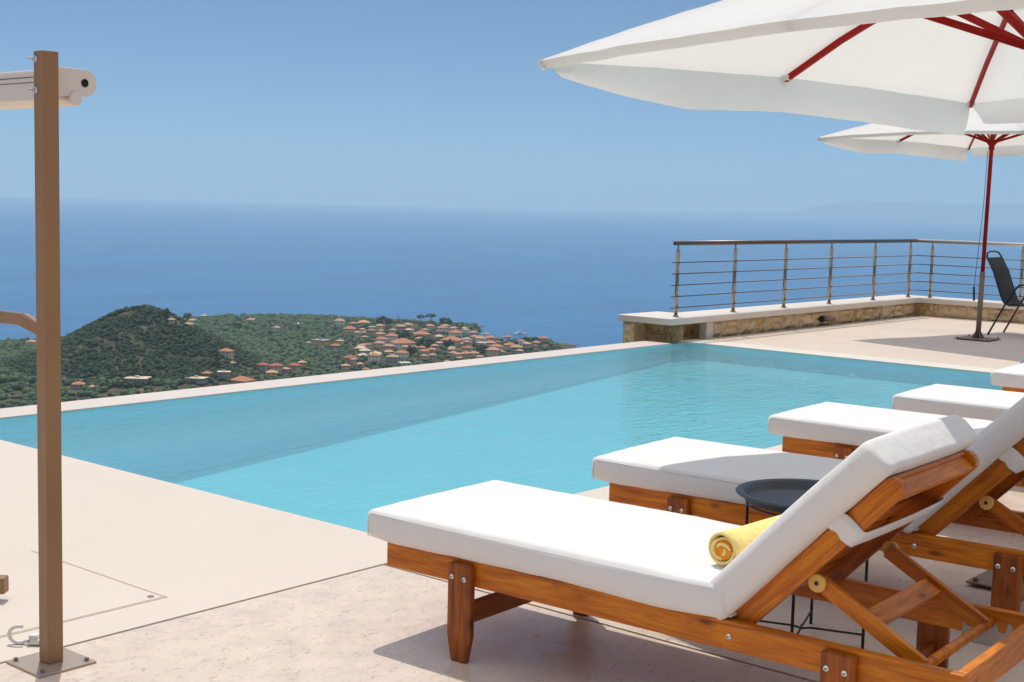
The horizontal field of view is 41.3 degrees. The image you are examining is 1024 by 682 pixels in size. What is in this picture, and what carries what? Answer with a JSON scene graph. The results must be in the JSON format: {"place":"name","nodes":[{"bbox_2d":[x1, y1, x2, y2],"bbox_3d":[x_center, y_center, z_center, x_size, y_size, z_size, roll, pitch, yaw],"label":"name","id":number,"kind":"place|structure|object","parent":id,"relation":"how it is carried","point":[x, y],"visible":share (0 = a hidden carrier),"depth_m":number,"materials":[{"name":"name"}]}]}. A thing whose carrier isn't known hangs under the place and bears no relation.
{"place":"outdoors","nodes":[
{"label":"outdoors","id":0,"kind":"place"},
{"bbox_2d":[0,440,386,663],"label":"pool side paving","id":1,"kind":"structure","parent":0,"point":[185,551],"depth_m":5.90,"materials":[{"name":"beige stone"}]},
{"bbox_2d":[7,624,38,644],"bbox_3d":[-1.611,0.975,4.510,0.130,0.068,0.038,1,6,0],"label":"tie hook","id":2,"kind":"object","parent":1,"relation":"on","point":[33,639],"visible":0.88,"depth_m":4.50,"materials":[{"name":"white metal"}]},
{"bbox_2d":[0,551,166,637],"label":"deck hatch","id":3,"kind":"object","parent":1,"relation":"on","point":[86,593],"visible":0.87,"depth_m":5.08,"materials":[{"name":"beige stone"}]},
{"bbox_2d":[0,575,8,593],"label":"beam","id":4,"kind":"structure","parent":3,"relation":"on","point":[4,584],"depth_m":4.96,"materials":[{"name":"brown wood"}]},
{"bbox_2d":[0,305,576,406],"bbox_3d":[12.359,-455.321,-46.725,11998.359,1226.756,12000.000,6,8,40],"label":"ground","id":5,"kind":"structure","parent":0,"point":[106,343],"depth_m":1035.13,"materials":[{"name":"green plant"}]},
{"bbox_2d":[71,380,84,388],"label":"house","id":6,"kind":"structure","parent":5,"relation":"on","point":[77,384],"depth_m":953.97,"materials":[{"name":"orange"}]},
{"bbox_2d":[0,304,270,387],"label":"hill scrub","id":7,"kind":"object","parent":5,"relation":"on","point":[199,338],"visible":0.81,"depth_m":1031.59,"materials":[{"name":"green plant"}]},
{"bbox_2d":[123,375,151,383],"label":"house","id":8,"kind":"structure","parent":5,"relation":"on","point":[140,379],"depth_m":970.02,"materials":[{"name":"grey"}]},
{"bbox_2d":[162,308,170,317],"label":"dark tree","id":9,"kind":"object","parent":5,"relation":"on","point":[166,312],"visible":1,"depth_m":1076.34,"materials":[{"name":"green plant"}]},
{"bbox_2d":[168,317,175,323],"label":"house","id":10,"kind":"structure","parent":5,"relation":"on","point":[171,320],"depth_m":1073.15,"materials":[{"name":"orange"}]},
{"bbox_2d":[183,313,192,317],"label":"dark tree","id":11,"kind":"object","parent":5,"relation":"on","point":[186,315],"visible":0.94,"depth_m":1605.97,"materials":[{"name":"green plant"}]},
{"bbox_2d":[185,375,208,383],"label":"house","id":12,"kind":"structure","parent":5,"relation":"on","point":[199,379],"depth_m":993.13,"materials":[{"name":"grey"}]},
{"bbox_2d":[214,348,219,364],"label":"cypress tree","id":13,"kind":"object","parent":5,"relation":"on","point":[216,356],"visible":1,"depth_m":1038.32,"materials":[{"name":"green plant"}]},
{"bbox_2d":[217,370,230,379],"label":"house","id":14,"kind":"structure","parent":5,"relation":"on","point":[225,374],"depth_m":1018.32,"materials":[{"name":"grey"}]},
{"bbox_2d":[218,347,234,358],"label":"house","id":15,"kind":"structure","parent":5,"relation":"on","point":[227,353],"depth_m":1064.39,"materials":[{"name":"orange"}]},
{"bbox_2d":[228,322,240,326],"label":"dark tree","id":16,"kind":"object","parent":5,"relation":"on","point":[234,323],"visible":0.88,"depth_m":1508.98,"materials":[{"name":"green plant"}]},
{"bbox_2d":[229,374,254,383],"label":"house","id":17,"kind":"structure","parent":5,"relation":"on","point":[239,379],"depth_m":1017.08,"materials":[{"name":"orange"}]},
{"bbox_2d":[256,361,268,371],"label":"house","id":18,"kind":"structure","parent":5,"relation":"on","point":[262,366],"depth_m":1079.05,"materials":[{"name":"grey"}]},
{"bbox_2d":[265,369,277,375],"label":"house","id":19,"kind":"structure","parent":5,"relation":"on","point":[272,372],"depth_m":1072.79,"materials":[{"name":"grey"}]},
{"bbox_2d":[269,362,282,373],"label":"house","id":20,"kind":"structure","parent":5,"relation":"on","point":[277,366],"depth_m":1088.53,"materials":[{"name":"orange"}]},
{"bbox_2d":[0,313,561,408],"bbox_3d":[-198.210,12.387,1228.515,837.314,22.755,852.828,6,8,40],"label":"olive grove","id":21,"kind":"object","parent":5,"relation":"on","point":[289,338],"visible":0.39,"depth_m":1294.43,"materials":[{"name":"green plant"}]},
{"bbox_2d":[280,366,290,375],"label":"house","id":22,"kind":"structure","parent":5,"relation":"on","point":[285,370],"depth_m":1091.40,"materials":[{"name":"grey"}]},
{"bbox_2d":[287,362,300,370],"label":"house","id":23,"kind":"structure","parent":5,"relation":"on","point":[296,366],"depth_m":1123.01,"materials":[{"name":"orange"}]},
{"bbox_2d":[298,359,307,366],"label":"house","id":24,"kind":"structure","parent":5,"relation":"on","point":[301,362],"depth_m":1152.78,"materials":[{"name":"orange"}]},
{"bbox_2d":[311,338,330,345],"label":"house","id":25,"kind":"structure","parent":5,"relation":"on","point":[319,342],"depth_m":1345.77,"materials":[{"name":"grey"}]},
{"bbox_2d":[330,343,339,349],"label":"house","id":26,"kind":"structure","parent":5,"relation":"on","point":[334,346],"depth_m":1309.46,"materials":[{"name":"orange"}]},
{"bbox_2d":[333,318,345,325],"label":"house","id":27,"kind":"structure","parent":5,"relation":"on","point":[339,321],"depth_m":1581.31,"materials":[{"name":"grey"}]},
{"bbox_2d":[335,338,344,344],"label":"house","id":28,"kind":"structure","parent":5,"relation":"on","point":[339,341],"depth_m":1358.19,"materials":[{"name":"orange"}]},
{"bbox_2d":[341,363,349,369],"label":"house","id":29,"kind":"structure","parent":5,"relation":"on","point":[346,366],"depth_m":1153.49,"materials":[{"name":"grey"}]},
{"bbox_2d":[343,325,355,333],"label":"house","id":30,"kind":"structure","parent":5,"relation":"on","point":[349,328],"depth_m":1483.37,"materials":[{"name":"orange tile"}]},
{"bbox_2d":[344,354,356,363],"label":"house","id":31,"kind":"structure","parent":5,"relation":"on","point":[347,358],"depth_m":1203.82,"materials":[{"name":"orange"}]},
{"bbox_2d":[350,358,357,365],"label":"house","id":32,"kind":"structure","parent":5,"relation":"on","point":[353,361],"depth_m":1202.04,"materials":[{"name":"grey"}]},
{"bbox_2d":[349,321,359,328],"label":"house","id":33,"kind":"structure","parent":5,"relation":"on","point":[354,324],"depth_m":1549.16,"materials":[{"name":"orange"}]},
{"bbox_2d":[354,330,362,336],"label":"house","id":34,"kind":"structure","parent":5,"relation":"on","point":[358,333],"depth_m":1455.43,"materials":[{"name":"grey"}]},
{"bbox_2d":[358,319,369,324],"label":"house","id":35,"kind":"structure","parent":5,"relation":"on","point":[362,322],"depth_m":1603.94,"materials":[{"name":"orange"}]},
{"bbox_2d":[360,347,370,353],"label":"house","id":36,"kind":"structure","parent":5,"relation":"on","point":[365,350],"depth_m":1293.15,"materials":[{"name":"grey"}]},
{"bbox_2d":[365,328,376,335],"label":"house","id":37,"kind":"structure","parent":5,"relation":"on","point":[371,331],"depth_m":1471.78,"materials":[{"name":"grey"}]},
{"bbox_2d":[368,352,380,361],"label":"house","id":38,"kind":"structure","parent":5,"relation":"on","point":[372,356],"depth_m":1230.62,"materials":[{"name":"grey paint"}]},
{"bbox_2d":[374,340,384,347],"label":"house","id":39,"kind":"structure","parent":5,"relation":"on","point":[378,344],"depth_m":1337.46,"materials":[{"name":"grey"}]},
{"bbox_2d":[376,324,384,330],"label":"house","id":40,"kind":"structure","parent":5,"relation":"on","point":[380,326],"depth_m":1544.53,"materials":[{"name":"grey"}]},
{"bbox_2d":[376,331,384,336],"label":"house","id":41,"kind":"structure","parent":5,"relation":"on","point":[380,334],"depth_m":1449.17,"materials":[{"name":"orange tile"}]},
{"bbox_2d":[376,316,386,323],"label":"dark tree","id":42,"kind":"object","parent":5,"relation":"on","point":[382,318],"visible":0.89,"depth_m":1606.06,"materials":[{"name":"green plant"}]},
{"bbox_2d":[376,337,386,343],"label":"house","id":43,"kind":"structure","parent":5,"relation":"on","point":[383,339],"depth_m":1380.85,"materials":[{"name":"orange"}]},
{"bbox_2d":[382,343,394,351],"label":"house","id":44,"kind":"structure","parent":5,"relation":"on","point":[389,346],"depth_m":1315.15,"materials":[{"name":"orange"}]},
{"bbox_2d":[385,318,392,324],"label":"dark tree","id":45,"kind":"object","parent":5,"relation":"on","point":[389,321],"visible":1,"depth_m":1596.57,"materials":[{"name":"green plant"}]},
{"bbox_2d":[384,333,397,340],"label":"house","id":46,"kind":"structure","parent":5,"relation":"on","point":[391,336],"depth_m":1421.16,"materials":[{"name":"orange"}]},
{"bbox_2d":[386,353,398,362],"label":"house","id":47,"kind":"structure","parent":5,"relation":"on","point":[391,358],"depth_m":1223.50,"materials":[{"name":"grey paint"}]},
{"bbox_2d":[396,324,404,330],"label":"house","id":48,"kind":"structure","parent":5,"relation":"on","point":[400,327],"depth_m":1533.82,"materials":[{"name":"grey"}]},
{"bbox_2d":[394,349,408,358],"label":"house","id":49,"kind":"structure","parent":5,"relation":"on","point":[400,353],"depth_m":1260.22,"materials":[{"name":"orange"}]},
{"bbox_2d":[389,337,415,348],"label":"house","id":50,"kind":"structure","parent":5,"relation":"on","point":[399,343],"depth_m":1348.66,"materials":[{"name":"orange"}]},
{"bbox_2d":[396,329,410,337],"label":"dark tree","id":51,"kind":"object","parent":5,"relation":"on","point":[404,332],"visible":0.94,"depth_m":1440.28,"materials":[{"name":"green plant"}]},
{"bbox_2d":[399,361,410,365],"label":"house","id":52,"kind":"structure","parent":5,"relation":"on","point":[405,363],"depth_m":1210.30,"materials":[{"name":"grey"}]},
{"bbox_2d":[407,345,416,355],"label":"dark tree","id":53,"kind":"object","parent":5,"relation":"on","point":[411,350],"visible":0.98,"depth_m":1289.65,"materials":[{"name":"green plant"}]},
{"bbox_2d":[413,330,430,336],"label":"house","id":54,"kind":"structure","parent":5,"relation":"on","point":[420,333],"depth_m":1482.43,"materials":[{"name":"orange tile"}]},
{"bbox_2d":[420,348,428,354],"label":"house","id":55,"kind":"structure","parent":5,"relation":"on","point":[423,351],"depth_m":1290.17,"materials":[{"name":"orange"}]},
{"bbox_2d":[420,353,428,359],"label":"house","id":56,"kind":"structure","parent":5,"relation":"on","point":[424,356],"depth_m":1251.84,"materials":[{"name":"grey paint"}]},
{"bbox_2d":[415,338,436,347],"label":"dark tree","id":57,"kind":"object","parent":5,"relation":"on","point":[429,341],"visible":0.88,"depth_m":1349.48,"materials":[{"name":"green plant"}]},
{"bbox_2d":[426,323,434,329],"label":"house","id":58,"kind":"structure","parent":5,"relation":"on","point":[430,326],"depth_m":1564.45,"materials":[{"name":"orange"}]},
{"bbox_2d":[426,346,436,353],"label":"house","id":59,"kind":"structure","parent":5,"relation":"on","point":[432,349],"depth_m":1306.42,"materials":[{"name":"grey"}]},
{"bbox_2d":[429,352,436,359],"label":"house","id":60,"kind":"structure","parent":5,"relation":"on","point":[432,356],"depth_m":1259.62,"materials":[{"name":"grey paint"}]},
{"bbox_2d":[434,329,441,334],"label":"house","id":61,"kind":"structure","parent":5,"relation":"on","point":[437,332],"depth_m":1501.79,"materials":[{"name":"grey"}]},
{"bbox_2d":[437,325,448,331],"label":"house","id":62,"kind":"structure","parent":5,"relation":"on","point":[444,328],"depth_m":1537.26,"materials":[{"name":"orange"}]},
{"bbox_2d":[439,317,451,324],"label":"dark tree","id":63,"kind":"object","parent":5,"relation":"on","point":[443,321],"visible":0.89,"depth_m":1612.62,"materials":[{"name":"green plant"}]},
{"bbox_2d":[443,339,454,346],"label":"dark tree","id":64,"kind":"object","parent":5,"relation":"on","point":[447,343],"visible":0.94,"depth_m":1366.93,"materials":[{"name":"green plant"}]},
{"bbox_2d":[342,321,558,370],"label":"garden greenery","id":65,"kind":"object","parent":5,"relation":"on","point":[353,339],"visible":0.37,"depth_m":1379.66,"materials":[{"name":"green plant"}]},
{"bbox_2d":[440,335,463,346],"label":"house","id":66,"kind":"structure","parent":5,"relation":"on","point":[456,340],"depth_m":1396.75,"materials":[{"name":"orange"}]},
{"bbox_2d":[449,330,462,337],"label":"house","id":67,"kind":"structure","parent":5,"relation":"on","point":[455,332],"depth_m":1485.33,"materials":[{"name":"orange"}]},
{"bbox_2d":[454,351,462,357],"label":"house","id":68,"kind":"structure","parent":5,"relation":"on","point":[457,354],"depth_m":1277.39,"materials":[{"name":"orange"}]},
{"bbox_2d":[462,328,469,334],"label":"house","id":69,"kind":"structure","parent":5,"relation":"on","point":[466,330],"depth_m":1543.72,"materials":[{"name":"grey"}]},
{"bbox_2d":[461,344,473,351],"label":"house","id":70,"kind":"structure","parent":5,"relation":"on","point":[467,348],"depth_m":1323.62,"materials":[{"name":"orange"}]},
{"bbox_2d":[469,350,478,358],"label":"house","id":71,"kind":"structure","parent":5,"relation":"on","point":[474,353],"depth_m":1288.15,"materials":[{"name":"orange"}]},
{"bbox_2d":[474,335,486,343],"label":"house","id":72,"kind":"structure","parent":5,"relation":"on","point":[480,338],"depth_m":1427.95,"materials":[{"name":"grey"}]},
{"bbox_2d":[476,344,487,351],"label":"dark tree","id":73,"kind":"object","parent":5,"relation":"on","point":[481,347],"visible":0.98,"depth_m":1328.16,"materials":[{"name":"green plant"}]},
{"bbox_2d":[486,340,496,347],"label":"house","id":74,"kind":"structure","parent":5,"relation":"on","point":[488,343],"depth_m":1392.76,"materials":[{"name":"orange"}]},
{"bbox_2d":[485,346,499,356],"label":"house","id":75,"kind":"structure","parent":5,"relation":"on","point":[492,351],"depth_m":1315.40,"materials":[{"name":"grey paint"}]},
{"bbox_2d":[489,343,502,349],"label":"house","id":76,"kind":"structure","parent":5,"relation":"on","point":[500,347],"depth_m":1348.46,"materials":[{"name":"orange"}]},
{"bbox_2d":[504,341,513,350],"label":"house","id":77,"kind":"structure","parent":5,"relation":"on","point":[507,345],"depth_m":1367.25,"materials":[{"name":"orange"}]},
{"bbox_2d":[510,344,522,353],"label":"house","id":78,"kind":"structure","parent":5,"relation":"on","point":[514,347],"depth_m":1347.43,"materials":[{"name":"orange"}]},
{"bbox_2d":[515,348,524,353],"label":"house","id":79,"kind":"structure","parent":5,"relation":"on","point":[519,351],"depth_m":1325.99,"materials":[{"name":"grey"}]},
{"bbox_2d":[538,335,547,341],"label":"house","id":80,"kind":"structure","parent":5,"relation":"on","point":[542,338],"depth_m":1467.56,"materials":[{"name":"orange"}]},
{"bbox_2d":[0,343,1001,531],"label":"pool basin","id":81,"kind":"object","parent":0,"point":[264,486],"visible":0.34,"depth_m":10.96,"materials":[{"name":"liquid"}]},
{"bbox_2d":[0,343,1002,529],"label":"pool water","id":82,"kind":"structure","parent":81,"relation":"in","point":[818,374],"depth_m":10.43,"materials":[{"name":"blue liquid"}]},
{"bbox_2d":[574,445,781,500],"bbox_3d":[2.366,0.803,9.284,0.293,0.350,8.668,6,8,40],"label":"pool head coping","id":83,"kind":"object","parent":81,"relation":"on","point":[601,493],"depth_m":7.13,"materials":[{"name":"beige stone"}]},
{"bbox_2d":[0,197,1023,347],"bbox_3d":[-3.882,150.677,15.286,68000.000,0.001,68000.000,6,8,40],"label":"sea","id":84,"kind":"structure","parent":0,"point":[584,278],"depth_m":3497.97,"materials":[{"name":"liquid"}]},
{"bbox_2d":[513,331,527,334],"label":"motor boat","id":85,"kind":"object","parent":84,"relation":"on","point":[519,333],"visible":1,"depth_m":1575.31,"materials":[{"name":"white paint"}]},
{"bbox_2d":[0,486,1023,681],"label":"pool deck","id":86,"kind":"structure","parent":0,"point":[384,623],"depth_m":4.65,"materials":[{"name":"stone"}]},
{"bbox_2d":[0,50,95,677],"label":"screen post","id":87,"kind":"object","parent":86,"relation":"on","point":[53,656],"visible":1,"depth_m":4.23,"materials":[{"name":"brown paint"}]},
{"bbox_2d":[0,67,96,109],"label":"roller cassette","id":88,"kind":"object","parent":87,"relation":"attached to","point":[76,85],"visible":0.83,"depth_m":4.29,"materials":[{"name":"white metal"}]},
{"bbox_2d":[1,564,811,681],"bbox_3d":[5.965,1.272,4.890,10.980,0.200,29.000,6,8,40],"label":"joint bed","id":89,"kind":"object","parent":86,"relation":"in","point":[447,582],"visible":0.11,"depth_m":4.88,"materials":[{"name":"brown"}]},
{"bbox_2d":[367,415,1023,681],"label":"sun lounger","id":90,"kind":"object","parent":86,"relation":"on","point":[510,545],"visible":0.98,"depth_m":4.02,"materials":[{"name":"white fabric"}]},
{"bbox_2d":[708,514,781,564],"bbox_3d":[0.778,0.598,4.169,0.108,0.096,0.482,7,8,42],"label":"rolled towel","id":91,"kind":"object","parent":90,"relation":"on","point":[727,546],"visible":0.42,"depth_m":4.01,"materials":[{"name":"yellow fabric"}]},
{"bbox_2d":[537,0,1023,587],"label":"parasol","id":92,"kind":"object","parent":86,"relation":"on","point":[941,66],"visible":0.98,"depth_m":6.40,"materials":[{"name":"beige fabric"}]},
{"bbox_2d":[735,478,868,648],"bbox_3d":[1.022,0.789,4.740,0.500,0.527,0.500,6,8,40],"label":"tray table","id":93,"kind":"object","parent":86,"relation":"on","point":[780,495],"visible":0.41,"depth_m":4.79,"materials":[{"name":"grey metal"}]},
{"bbox_2d":[592,397,1023,611],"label":"sun lounger","id":94,"kind":"object","parent":86,"relation":"on","point":[694,477],"visible":0.63,"depth_m":5.38,"materials":[{"name":"white fabric"}]},
{"bbox_2d":[768,402,1023,486],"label":"sun lounger","id":95,"kind":"object","parent":86,"relation":"on","point":[841,431],"visible":0.48,"depth_m":6.92,"materials":[{"name":"white fabric"}]},
{"bbox_2d":[892,384,1023,420],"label":"sun lounger","id":96,"kind":"object","parent":86,"relation":"on","point":[970,402],"visible":0.55,"depth_m":7.85,"materials":[{"name":"white fabric"}]},
{"bbox_2d":[991,363,1023,392],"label":"sun lounger","id":97,"kind":"object","parent":86,"relation":"on","point":[1010,378],"visible":0.9,"depth_m":9.24,"materials":[{"name":"white fabric"}]},
{"bbox_2d":[0,0,1023,212],"label":"sky","id":98,"kind":"structure","parent":0,"point":[403,103],"materials":[{"name":"blue"}]},
{"bbox_2d":[591,201,1023,223],"bbox_3d":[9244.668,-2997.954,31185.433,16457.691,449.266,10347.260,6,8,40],"label":"mountains","id":99,"kind":"structure","parent":0,"point":[1002,213],"depth_m":30366.07,"materials":[{"name":"blue"}]},
{"bbox_2d":[710,316,1023,368],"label":"terrace floor","id":100,"kind":"structure","parent":0,"point":[927,339],"depth_m":15.96,"materials":[{"name":"beige stone"}]},
{"bbox_2d":[618,294,1023,343],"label":"terrace wall","id":101,"kind":"structure","parent":100,"relation":"on","point":[659,326],"depth_m":17.35,"materials":[{"name":"stone"}]},
{"bbox_2d":[819,316,835,321],"bbox_3d":[4.150,-0.290,17.886,0.222,0.080,0.084,1,6,-3],"label":"wall light","id":102,"kind":"object","parent":101,"relation":"attached to","point":[827,318],"visible":1,"depth_m":17.86,"materials":[{"name":"beige"}]},
{"bbox_2d":[670,239,1023,316],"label":"steel railing","id":103,"kind":"object","parent":101,"relation":"on","point":[785,269],"visible":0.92,"depth_m":18.14,"materials":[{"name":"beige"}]},
{"bbox_2d":[679,339,997,384],"bbox_3d":[3.577,0.338,14.141,4.178,0.350,0.337,6,8,40],"label":"terrace coping","id":104,"kind":"object","parent":100,"relation":"attached to","point":[857,357],"visible":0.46,"depth_m":14.15,"materials":[{"name":"stone"}]},
{"bbox_2d":[817,107,1023,341],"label":"parasol","id":105,"kind":"object","parent":100,"relation":"on","point":[979,138],"visible":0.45,"depth_m":17.04,"materials":[{"name":"beige fabric"}]},
{"bbox_2d":[986,251,1023,334],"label":"garden chair","id":106,"kind":"object","parent":100,"relation":"on","point":[1004,282],"visible":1,"depth_m":17.22,"materials":[{"name":"black fabric"}]},
{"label":"drain channel","id":107,"kind":"structure","parent":0,"visible":0},
{"bbox_2d":[702,315,922,339],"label":"drain kerb","id":108,"kind":"structure","parent":107,"relation":"on","point":[811,327],"depth_m":17.50,"materials":[{"name":"stone"}]},
{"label":"terrace foundation","id":109,"kind":"structure","parent":0,"visible":0},
{"bbox_2d":[0,341,670,418],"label":"infinity edge","id":110,"kind":"object","parent":109,"relation":"on","point":[31,410],"visible":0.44,"depth_m":11.20,"materials":[{"name":"stone"}]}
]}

